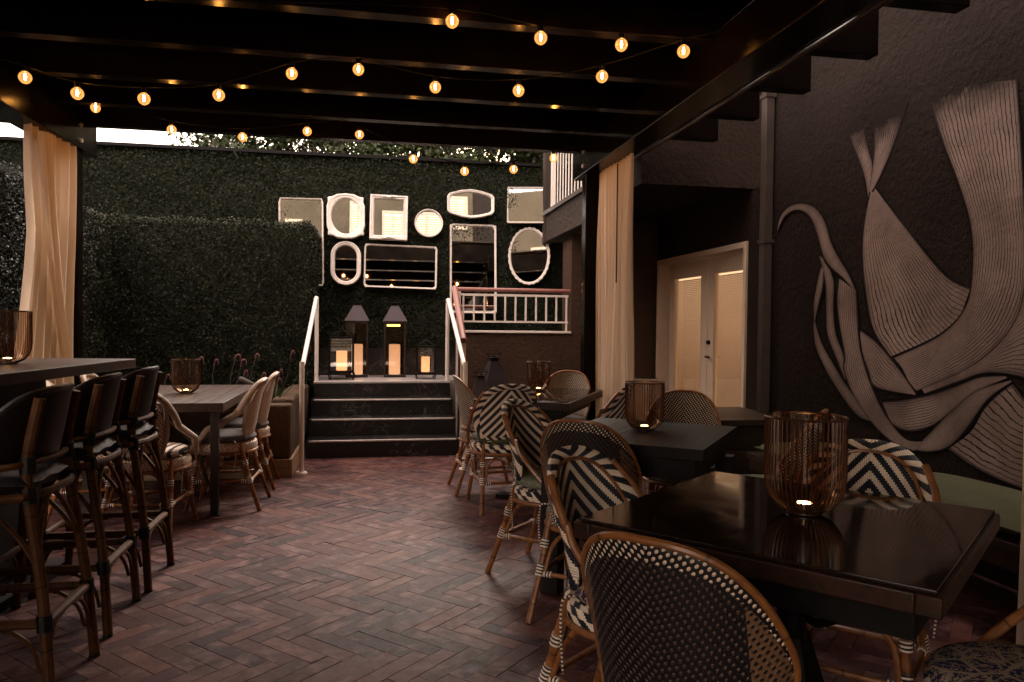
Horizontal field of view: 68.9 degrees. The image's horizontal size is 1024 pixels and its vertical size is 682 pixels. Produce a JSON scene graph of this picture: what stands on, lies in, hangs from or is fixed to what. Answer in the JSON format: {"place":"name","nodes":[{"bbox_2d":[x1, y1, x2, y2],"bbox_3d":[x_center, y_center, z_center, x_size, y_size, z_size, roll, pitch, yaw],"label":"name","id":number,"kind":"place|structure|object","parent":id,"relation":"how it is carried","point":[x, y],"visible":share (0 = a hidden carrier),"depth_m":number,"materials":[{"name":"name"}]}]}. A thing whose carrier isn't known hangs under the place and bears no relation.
{"place":"outdoors","nodes":[
{"label":"outdoors","id":0,"kind":"place"},
{"bbox_2d":[163,374,170,384],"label":"plumed grass","id":1,"kind":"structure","parent":0,"point":[167,375],"depth_m":6.51,"materials":[{"name":"plant"}]},
{"bbox_2d":[184,356,203,384],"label":"plumed grass","id":2,"kind":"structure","parent":0,"point":[197,367],"depth_m":6.61,"materials":[{"name":"plant"}]},
{"bbox_2d":[212,353,259,384],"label":"plumed grass","id":3,"kind":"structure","parent":0,"point":[242,360],"depth_m":6.74,"materials":[{"name":"plant"}]},
{"bbox_2d":[0,123,514,161],"label":"sky","id":4,"kind":"structure","parent":0,"point":[6,129],"materials":[{"name":"white"}]},
{"bbox_2d":[261,346,310,393],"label":"plumed grass","id":5,"kind":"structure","parent":0,"point":[281,370],"depth_m":6.84,"materials":[{"name":"plant"}]},
{"bbox_2d":[0,441,1017,681],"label":"floor","id":6,"kind":"structure","parent":0,"point":[359,569],"depth_m":3.47,"materials":[{"name":"brick"}]},
{"bbox_2d":[0,382,99,681],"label":"bar stool","id":7,"kind":"object","parent":6,"relation":"on","point":[36,430],"visible":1,"depth_m":2.50,"materials":[{"name":"wicker"}]},
{"bbox_2d":[0,358,135,612],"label":"bar table","id":8,"kind":"object","parent":6,"relation":"on","point":[26,375],"visible":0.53,"depth_m":3.50,"materials":[{"name":"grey wood"}]},
{"bbox_2d":[0,310,32,363],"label":"candle vase","id":9,"kind":"object","parent":8,"relation":"on","point":[7,360],"visible":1,"depth_m":3.55,"materials":[{"name":"orange glass"}]},
{"bbox_2d":[0,372,140,638],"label":"bar stool","id":10,"kind":"object","parent":6,"relation":"on","point":[97,421],"visible":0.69,"depth_m":3.10,"materials":[{"name":"wood"}]},
{"bbox_2d":[46,381,117,524],"bbox_3d":[-2.773,0.701,4.883,0.523,0.900,0.510,0,1,-31],"label":"bistro chair","id":11,"kind":"object","parent":6,"relation":"on","point":[53,496],"visible":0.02,"depth_m":4.67,"materials":[{"name":"wicker"}]},
{"bbox_2d":[28,365,174,598],"bbox_3d":[-1.994,0.652,3.669,0.536,1.061,0.501,0,1,-11],"label":"bar stool","id":12,"kind":"object","parent":6,"relation":"on","point":[139,400],"visible":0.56,"depth_m":3.56,"materials":[{"name":"grey leather"}]},
{"bbox_2d":[78,373,157,493],"bbox_3d":[-2.982,0.682,5.669,0.523,0.900,0.510,0,1,-11],"label":"bistro chair","id":13,"kind":"object","parent":6,"relation":"on","point":[84,378],"visible":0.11,"depth_m":5.52,"materials":[{"name":"wicker"}]},
{"bbox_2d":[94,393,198,538],"bbox_3d":[-2.204,0.715,4.540,0.510,0.900,0.523,1,1,-5],"label":"bistro chair","id":14,"kind":"object","parent":6,"relation":"on","point":[176,457],"visible":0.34,"depth_m":4.42,"materials":[{"name":"wicker"}]},
{"bbox_2d":[0,169,320,441],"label":"boxwood hedge","id":15,"kind":"object","parent":6,"relation":"on","point":[209,291],"visible":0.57,"depth_m":7.73,"materials":[{"name":"green plant"}]},
{"bbox_2d":[82,385,252,520],"bbox_3d":[-2.471,0.760,5.546,0.895,0.750,1.490,0,1,-11],"label":"plank table","id":16,"kind":"object","parent":6,"relation":"on","point":[214,400],"visible":0.41,"depth_m":4.92,"materials":[{"name":"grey wood"}]},
{"bbox_2d":[171,359,200,392],"bbox_3d":[-2.418,0.259,5.539,0.206,0.252,0.206,0,1,-34],"label":"candle vase","id":17,"kind":"object","parent":16,"relation":"on","point":[186,390],"visible":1,"depth_m":5.53,"materials":[{"name":"orange glass"}]},
{"bbox_2d":[96,384,308,481],"bbox_3d":[-2.946,0.787,6.870,1.965,0.630,1.775,0,1,-11],"label":"planter","id":18,"kind":"object","parent":6,"relation":"on","point":[283,424],"visible":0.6,"depth_m":6.17,"materials":[{"name":"wood"}]},
{"bbox_2d":[237,376,254,384],"bbox_3d":[-2.312,0.463,6.550,0.176,0.304,0.080,1,1,-1],"label":"garden spotlight","id":19,"kind":"object","parent":18,"relation":"on","point":[243,381],"visible":0.42,"depth_m":6.52,"materials":[{"name":"black metal"}]},
{"bbox_2d":[271,384,298,400],"bbox_3d":[-2.122,0.498,6.679,0.394,0.238,0.388,1,1,29],"label":"agave","id":20,"kind":"object","parent":18,"relation":"on","point":[275,394],"visible":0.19,"depth_m":6.64,"materials":[{"name":"green plant"}]},
{"bbox_2d":[183,377,271,512],"bbox_3d":[-1.979,0.702,5.223,0.523,0.900,0.510,0,1,-9],"label":"bistro chair","id":21,"kind":"object","parent":6,"relation":"on","point":[242,441],"visible":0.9,"depth_m":5.07,"materials":[{"name":"wicker"}]},
{"bbox_2d":[206,371,280,491],"bbox_3d":[-2.096,0.687,5.854,0.523,0.900,0.510,0,1,-13],"label":"bistro chair","id":22,"kind":"object","parent":6,"relation":"on","point":[262,430],"visible":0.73,"depth_m":5.75,"materials":[{"name":"wicker"}]},
{"bbox_2d":[0,136,582,375],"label":"hedge wall","id":23,"kind":"structure","parent":6,"relation":"on","point":[153,180],"depth_m":8.98,"materials":[{"name":"green plant"}]},
{"bbox_2d":[0,157,23,181],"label":"side hedge","id":24,"kind":"object","parent":23,"relation":"attached to","point":[9,170],"visible":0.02,"depth_m":7.03,"materials":[{"name":"green plant"}]},
{"bbox_2d":[279,198,323,285],"bbox_3d":[-2.480,-1.166,8.792,0.527,1.054,0.043,0,-4,-11],"label":"wall mirror","id":25,"kind":"object","parent":23,"relation":"attached to","point":[311,209],"depth_m":8.82,"materials":[{"name":"mirror"}]},
{"bbox_2d":[330,241,360,285],"bbox_3d":[-1.977,-0.925,8.886,0.356,0.529,0.052,0,-4,-11],"label":"wall mirror","id":26,"kind":"object","parent":23,"relation":"attached to","point":[345,265],"depth_m":8.89,"materials":[{"name":"silver metal"}]},
{"bbox_2d":[327,193,364,238],"bbox_3d":[-1.975,-1.485,8.878,0.448,0.543,0.042,0,-4,-11],"label":"wall mirror","id":27,"kind":"object","parent":23,"relation":"attached to","point":[345,215],"depth_m":8.88,"materials":[{"name":"silver metal"}]},
{"bbox_2d":[369,194,407,240],"bbox_3d":[-1.476,-1.482,8.951,0.458,0.552,0.080,0,-4,-11],"label":"wall mirror","id":28,"kind":"object","parent":23,"relation":"attached to","point":[389,217],"depth_m":8.97,"materials":[{"name":"white mirror"}]},
{"bbox_2d":[364,244,436,289],"bbox_3d":[-1.341,-0.895,9.009,0.878,0.539,0.042,0,-4,-11],"label":"wall mirror","id":29,"kind":"object","parent":23,"relation":"attached to","point":[400,266],"depth_m":9.01,"materials":[{"name":"silver metal"}]},
{"bbox_2d":[414,209,442,236],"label":"wall mirror","id":30,"kind":"object","parent":23,"relation":"attached to","point":[428,222],"depth_m":9.06,"materials":[{"name":"white mirror"}]},
{"bbox_2d":[447,189,493,218],"bbox_3d":[-0.503,-1.680,9.146,0.580,0.359,0.042,0,-4,-11],"label":"wall mirror","id":31,"kind":"object","parent":23,"relation":"attached to","point":[470,203],"depth_m":9.15,"materials":[{"name":"silver metal"}]},
{"bbox_2d":[450,224,496,313],"bbox_3d":[-0.475,-0.888,9.170,0.574,1.100,0.042,0,-4,-11],"label":"wall mirror","id":32,"kind":"object","parent":23,"relation":"attached to","point":[473,261],"depth_m":9.18,"materials":[{"name":"silver metal"}]},
{"bbox_2d":[507,187,543,223],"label":"mirror","id":33,"kind":"object","parent":23,"relation":"attached to","point":[528,209],"depth_m":9.28,"materials":[{"name":"mirror"}]},
{"bbox_2d":[508,227,550,284],"bbox_3d":[0.214,-1.057,9.294,0.531,0.731,0.042,1,-5,3],"label":"mirror","id":34,"kind":"object","parent":23,"relation":"attached to","point":[529,260],"depth_m":9.30,"materials":[{"name":"white mirror"}]},
{"bbox_2d":[295,296,318,473],"bbox_3d":[-1.932,0.325,7.137,0.100,1.565,1.721,0,1,-11],"label":"handrail","id":35,"kind":"object","parent":6,"relation":"on","point":[315,314],"visible":1,"depth_m":6.49,"materials":[{"name":"white metal"}]},
{"bbox_2d":[306,348,458,457],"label":"staircase","id":36,"kind":"structure","parent":6,"relation":"on","point":[375,413],"depth_m":7.70,"materials":[{"name":"black stone"}]},
{"bbox_2d":[328,320,354,379],"bbox_3d":[-1.892,0.100,8.299,0.291,0.657,0.291,0,1,-11],"label":"lantern","id":37,"kind":"object","parent":36,"relation":"on","point":[341,361],"visible":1,"depth_m":8.25,"materials":[{"name":"black metal"}]},
{"bbox_2d":[344,300,368,377],"bbox_3d":[-1.796,-0.027,8.659,0.280,0.885,0.280,0,1,-11],"label":"lantern","id":38,"kind":"object","parent":36,"relation":"on","point":[357,314],"visible":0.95,"depth_m":8.58,"materials":[{"name":"brown metal"}]},
{"bbox_2d":[383,301,406,376],"bbox_3d":[-1.373,-0.024,8.738,0.280,0.885,0.280,0,1,-11],"label":"lantern","id":39,"kind":"object","parent":36,"relation":"on","point":[394,315],"visible":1,"depth_m":8.66,"materials":[{"name":"brown metal"}]},
{"bbox_2d":[415,333,435,378],"bbox_3d":[-0.982,0.171,8.489,0.232,0.523,0.232,0,1,-11],"label":"lantern","id":40,"kind":"object","parent":36,"relation":"on","point":[425,365],"visible":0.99,"depth_m":8.45,"materials":[{"name":"black metal"}]},
{"bbox_2d":[445,298,467,469],"bbox_3d":[-0.561,0.333,7.392,0.100,1.565,1.721,0,1,-11],"label":"handrail","id":41,"kind":"object","parent":6,"relation":"on","point":[449,311],"visible":0.69,"depth_m":7.62,"materials":[{"name":"white metal"}]},
{"bbox_2d":[452,285,466,429],"bbox_3d":[-0.562,0.252,7.811,0.068,1.708,0.887,0,1,-11],"label":"stair rail","id":42,"kind":"object","parent":6,"relation":"on","point":[459,318],"visible":0.59,"depth_m":7.59,"materials":[{"name":"metal"}]},
{"bbox_2d":[470,368,490,457],"bbox_3d":[-0.301,0.693,7.184,0.235,0.860,0.235,1,1,-3],"label":"lantern","id":43,"kind":"object","parent":6,"relation":"on","point":[480,386],"visible":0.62,"depth_m":7.12,"materials":[{"name":"brown metal"}]},
{"bbox_2d":[447,375,514,495],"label":"bistro chair","id":44,"kind":"object","parent":6,"relation":"on","point":[466,397],"visible":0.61,"depth_m":5.67,"materials":[{"name":"wicker"}]},
{"bbox_2d":[0,0,969,483],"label":"pergola","id":45,"kind":"object","parent":6,"relation":"on","point":[164,52],"visible":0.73,"depth_m":4.61,"materials":[{"name":"paint"}]},
{"bbox_2d":[13,123,76,490],"bbox_3d":[-3.255,-0.175,5.173,0.187,2.580,1.156,0,1,-11],"label":"curtain","id":46,"kind":"object","parent":45,"relation":"hanging from","point":[50,191],"visible":0.59,"depth_m":5.22,"materials":[{"name":"beige fabric"}]},
{"bbox_2d":[95,105,601,172],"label":"string lights","id":47,"kind":"object","parent":45,"relation":"hanging from","point":[242,131],"visible":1,"depth_m":5.58,"materials":[{"name":"black"}]},
{"bbox_2d":[0,28,732,100],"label":"string lights","id":48,"kind":"object","parent":45,"relation":"hanging from","point":[292,66],"visible":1,"depth_m":4.13,"materials":[{"name":"beige"}]},
{"bbox_2d":[267,1,713,46],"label":"string lights","id":49,"kind":"object","parent":45,"relation":"hanging from","point":[540,27],"visible":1,"depth_m":3.71,"materials":[{"name":"black"}]},
{"bbox_2d":[595,153,634,418],"bbox_3d":[0.819,-0.153,6.127,0.116,2.580,0.913,0,1,-11],"label":"curtain","id":50,"kind":"object","parent":45,"relation":"hanging from","point":[615,359],"visible":0.77,"depth_m":5.98,"materials":[{"name":"beige fabric"}]},
{"bbox_2d":[1016,439,1023,644],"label":"curtain","id":51,"kind":"object","parent":45,"relation":"hanging from","point":[1020,634],"visible":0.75,"depth_m":2.32,"materials":[{"name":"beige fabric"}]},
{"bbox_2d":[483,350,509,388],"bbox_3d":[-0.190,0.602,7.660,0.280,1.024,0.280,0,1,-23],"label":"lantern","id":52,"kind":"object","parent":6,"relation":"on","point":[495,376],"visible":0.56,"depth_m":7.58,"materials":[{"name":"brown metal"}]},
{"bbox_2d":[466,384,537,515],"bbox_3d":[-0.068,0.727,5.285,0.505,0.888,0.518,0,1,-16],"label":"bistro chair","id":53,"kind":"object","parent":6,"relation":"on","point":[489,437],"visible":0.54,"depth_m":5.10,"materials":[{"name":"wicker"}]},
{"bbox_2d":[457,330,570,437],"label":"parapet wall","id":54,"kind":"structure","parent":6,"relation":"on","point":[517,350],"depth_m":8.36,"materials":[{"name":"brown paint"}]},
{"bbox_2d":[455,287,569,434],"bbox_3d":[0.016,0.254,8.399,1.300,1.693,0.074,0,1,-11],"label":"terrace railing","id":55,"kind":"object","parent":54,"relation":"on","point":[476,289],"visible":0.88,"depth_m":8.37,"materials":[{"name":"paint"}]},
{"bbox_2d":[485,398,566,572],"bbox_3d":[0.194,0.759,3.899,0.518,0.888,0.505,1,1,31],"label":"bistro chair","id":56,"kind":"object","parent":6,"relation":"on","point":[525,423],"visible":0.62,"depth_m":3.86,"materials":[{"name":"wicker"}]},
{"bbox_2d":[474,387,602,498],"bbox_3d":[0.233,0.781,5.738,0.699,0.757,1.124,1,1,19],"label":"dining table","id":57,"kind":"object","parent":6,"relation":"on","point":[553,404],"visible":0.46,"depth_m":5.48,"materials":[{"name":"brown wood"}]},
{"bbox_2d":[527,361,550,390],"bbox_3d":[0.211,0.278,5.946,0.192,0.234,0.192,0,1,-28],"label":"candle vase","id":58,"kind":"object","parent":57,"relation":"on","point":[548,363],"visible":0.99,"depth_m":5.91,"materials":[{"name":"orange glass"}]},
{"bbox_2d":[543,370,590,419],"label":"bistro chair","id":59,"kind":"object","parent":6,"relation":"on","point":[569,379],"visible":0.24,"depth_m":6.49,"materials":[{"name":"wicker"}]},
{"bbox_2d":[526,419,641,623],"bbox_3d":[0.365,0.769,3.337,0.466,0.896,0.518,1,1,24],"label":"bistro chair","id":60,"kind":"object","parent":6,"relation":"on","point":[608,442],"visible":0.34,"depth_m":3.17,"materials":[{"name":"wicker"}]},
{"bbox_2d":[538,445,643,681],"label":"bistro chair","id":61,"kind":"object","parent":6,"relation":"on","point":[583,481],"visible":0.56,"depth_m":2.40,"materials":[{"name":"wicker"}]},
{"bbox_2d":[595,382,634,418],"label":"bistro chair","id":62,"kind":"object","parent":6,"relation":"on","point":[614,407],"visible":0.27,"depth_m":5.24,"materials":[{"name":"wicker"}]},
{"bbox_2d":[540,417,736,595],"bbox_3d":[0.664,0.831,3.778,0.769,0.750,0.860,1,1,26],"label":"dining table","id":63,"kind":"object","parent":6,"relation":"on","point":[678,451],"visible":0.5,"depth_m":3.54,"materials":[{"name":"brown wood"}]},
{"bbox_2d":[625,380,664,430],"bbox_3d":[0.674,0.330,3.794,0.202,0.247,0.202,0,1,-19],"label":"candle vase","id":64,"kind":"object","parent":63,"relation":"on","point":[656,408],"visible":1,"depth_m":3.76,"materials":[{"name":"orange glass"}]},
{"bbox_2d":[542,92,761,409],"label":"building","id":65,"kind":"structure","parent":6,"relation":"on","point":[689,197],"depth_m":7.31,"materials":[{"name":"brown paint"}]},
{"bbox_2d":[551,153,581,205],"bbox_3d":[0.698,-2.058,8.103,0.065,0.979,2.170,0,1,-11],"label":"balcony railing","id":66,"kind":"object","parent":65,"relation":"on","point":[553,182],"visible":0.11,"depth_m":8.79,"materials":[{"name":"white paint"}]},
{"bbox_2d":[655,241,747,407],"bbox_3d":[2.047,0.103,7.854,0.285,2.060,2.150,0,1,-11],"label":"double door","id":67,"kind":"structure","parent":65,"relation":"attached to","point":[701,328],"depth_m":7.87,"materials":[{"name":"beige paint"}]},
{"bbox_2d":[669,258,708,395],"bbox_3d":[1.976,0.111,8.363,0.050,1.980,1.014,0,1,-11],"label":"door leaf","id":68,"kind":"structure","parent":67,"relation":"in","point":[685,380],"depth_m":8.37,"materials":[{"name":"beige paint"}]},
{"bbox_2d":[704,252,742,406],"bbox_3d":[2.136,0.135,7.350,0.105,1.980,1.014,0,1,-11],"label":"door leaf","id":69,"kind":"structure","parent":67,"relation":"in","point":[724,389],"depth_m":7.52,"materials":[{"name":"beige paint"}]},
{"bbox_2d":[642,390,721,494],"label":"bistro chair","id":70,"kind":"object","parent":6,"relation":"on","point":[689,406],"visible":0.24,"depth_m":4.58,"materials":[{"name":"wicker"}]},
{"bbox_2d":[581,531,800,681],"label":"bistro chair","id":71,"kind":"object","parent":6,"relation":"on","point":[661,610],"visible":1,"depth_m":1.39,"materials":[{"name":"wicker"}]},
{"bbox_2d":[716,407,790,474],"bbox_3d":[1.720,0.871,5.935,0.620,0.600,0.860,0,1,-11],"label":"dining table","id":72,"kind":"object","parent":6,"relation":"on","point":[748,423],"visible":0.28,"depth_m":5.53,"materials":[{"name":"brown wood"}]},
{"bbox_2d":[744,409,828,481],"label":"bistro chair","id":73,"kind":"object","parent":6,"relation":"on","point":[805,438],"visible":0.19,"depth_m":3.49,"materials":[{"name":"wicker"}]},
{"bbox_2d":[574,471,999,681],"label":"dining table","id":74,"kind":"object","parent":6,"relation":"on","point":[900,567],"visible":0.79,"depth_m":1.85,"materials":[{"name":"brown wood"}]},
{"bbox_2d":[764,411,848,515],"bbox_3d":[0.824,0.344,2.099,0.222,0.272,0.222,1,1,-3],"label":"candle vase","id":75,"kind":"object","parent":74,"relation":"on","point":[802,507],"visible":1,"depth_m":2.07,"materials":[{"name":"orange glass"}]},
{"bbox_2d":[794,439,940,681],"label":"bistro chair","id":76,"kind":"object","parent":6,"relation":"on","point":[881,467],"visible":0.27,"depth_m":2.61,"materials":[{"name":"wicker"}]},
{"bbox_2d":[747,452,1020,573],"bbox_3d":[2.208,1.018,3.394,0.553,0.425,3.620,0,1,-11],"label":"bench","id":77,"kind":"object","parent":6,"relation":"on","point":[1003,550],"visible":0.21,"depth_m":3.08,"materials":[{"name":"brown wood"}]},
{"bbox_2d":[754,442,830,458],"bbox_3d":[1.983,0.723,4.576,0.545,0.106,1.000,0,1,-11],"label":"bench cushion","id":78,"kind":"object","parent":77,"relation":"on","point":[761,447],"visible":0.1,"depth_m":4.84,"materials":[{"name":"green fabric"}]},
{"bbox_2d":[932,472,1021,535],"bbox_3d":[2.180,0.747,3.515,0.545,0.106,1.080,0,1,-11],"label":"bench cushion","id":79,"kind":"object","parent":77,"relation":"on","point":[1005,503],"visible":0.43,"depth_m":3.37,"materials":[{"name":"green fabric"}]},
{"bbox_2d":[769,0,1023,590],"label":"mural wall","id":80,"kind":"structure","parent":6,"relation":"on","point":[897,298],"depth_m":4.39,"materials":[{"name":"paint"}]},
{"bbox_2d":[756,92,776,412],"bbox_3d":[2.026,-1.127,5.945,0.090,4.600,0.100,0,1,-11],"label":"downspout","id":81,"kind":"object","parent":80,"relation":"attached to","point":[765,241],"visible":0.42,"depth_m":5.92,"materials":[{"name":"grey metal"}]},
{"bbox_2d":[923,605,1023,681],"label":"bistro chair","id":82,"kind":"object","parent":6,"relation":"on","point":[985,657],"visible":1,"depth_m":1.73,"materials":[{"name":"fabric"}]},
{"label":"ground","id":83,"kind":"structure","parent":0,"visible":0},
{"bbox_2d":[165,132,310,151],"bbox_3d":[-4.522,-1.918,12.679,3.419,4.987,2.732,0,1,-11],"label":"tree","id":84,"kind":"object","parent":83,"relation":"on","point":[229,141],"visible":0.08,"depth_m":12.07,"materials":[{"name":"green plant"}]},
{"bbox_2d":[248,136,394,155],"bbox_3d":[-3.125,-2.263,12.521,3.778,5.710,3.928,0,1,-33],"label":"tree","id":85,"kind":"object","parent":83,"relation":"on","point":[363,148],"visible":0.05,"depth_m":11.66,"materials":[{"name":"green plant"}]},
{"bbox_2d":[325,142,499,161],"bbox_3d":[-1.109,-2.337,13.076,3.742,5.877,3.752,2,2,37],"label":"tree","id":86,"kind":"object","parent":83,"relation":"on","point":[436,151],"visible":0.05,"depth_m":11.81,"materials":[{"name":"green plant"}]},
{"bbox_2d":[460,148,573,164],"bbox_3d":[0.614,-2.012,12.866,3.655,5.274,3.751,0,1,-11],"label":"tree","id":87,"kind":"object","parent":83,"relation":"on","point":[510,155],"visible":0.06,"depth_m":12.20,"materials":[{"name":"green plant"}]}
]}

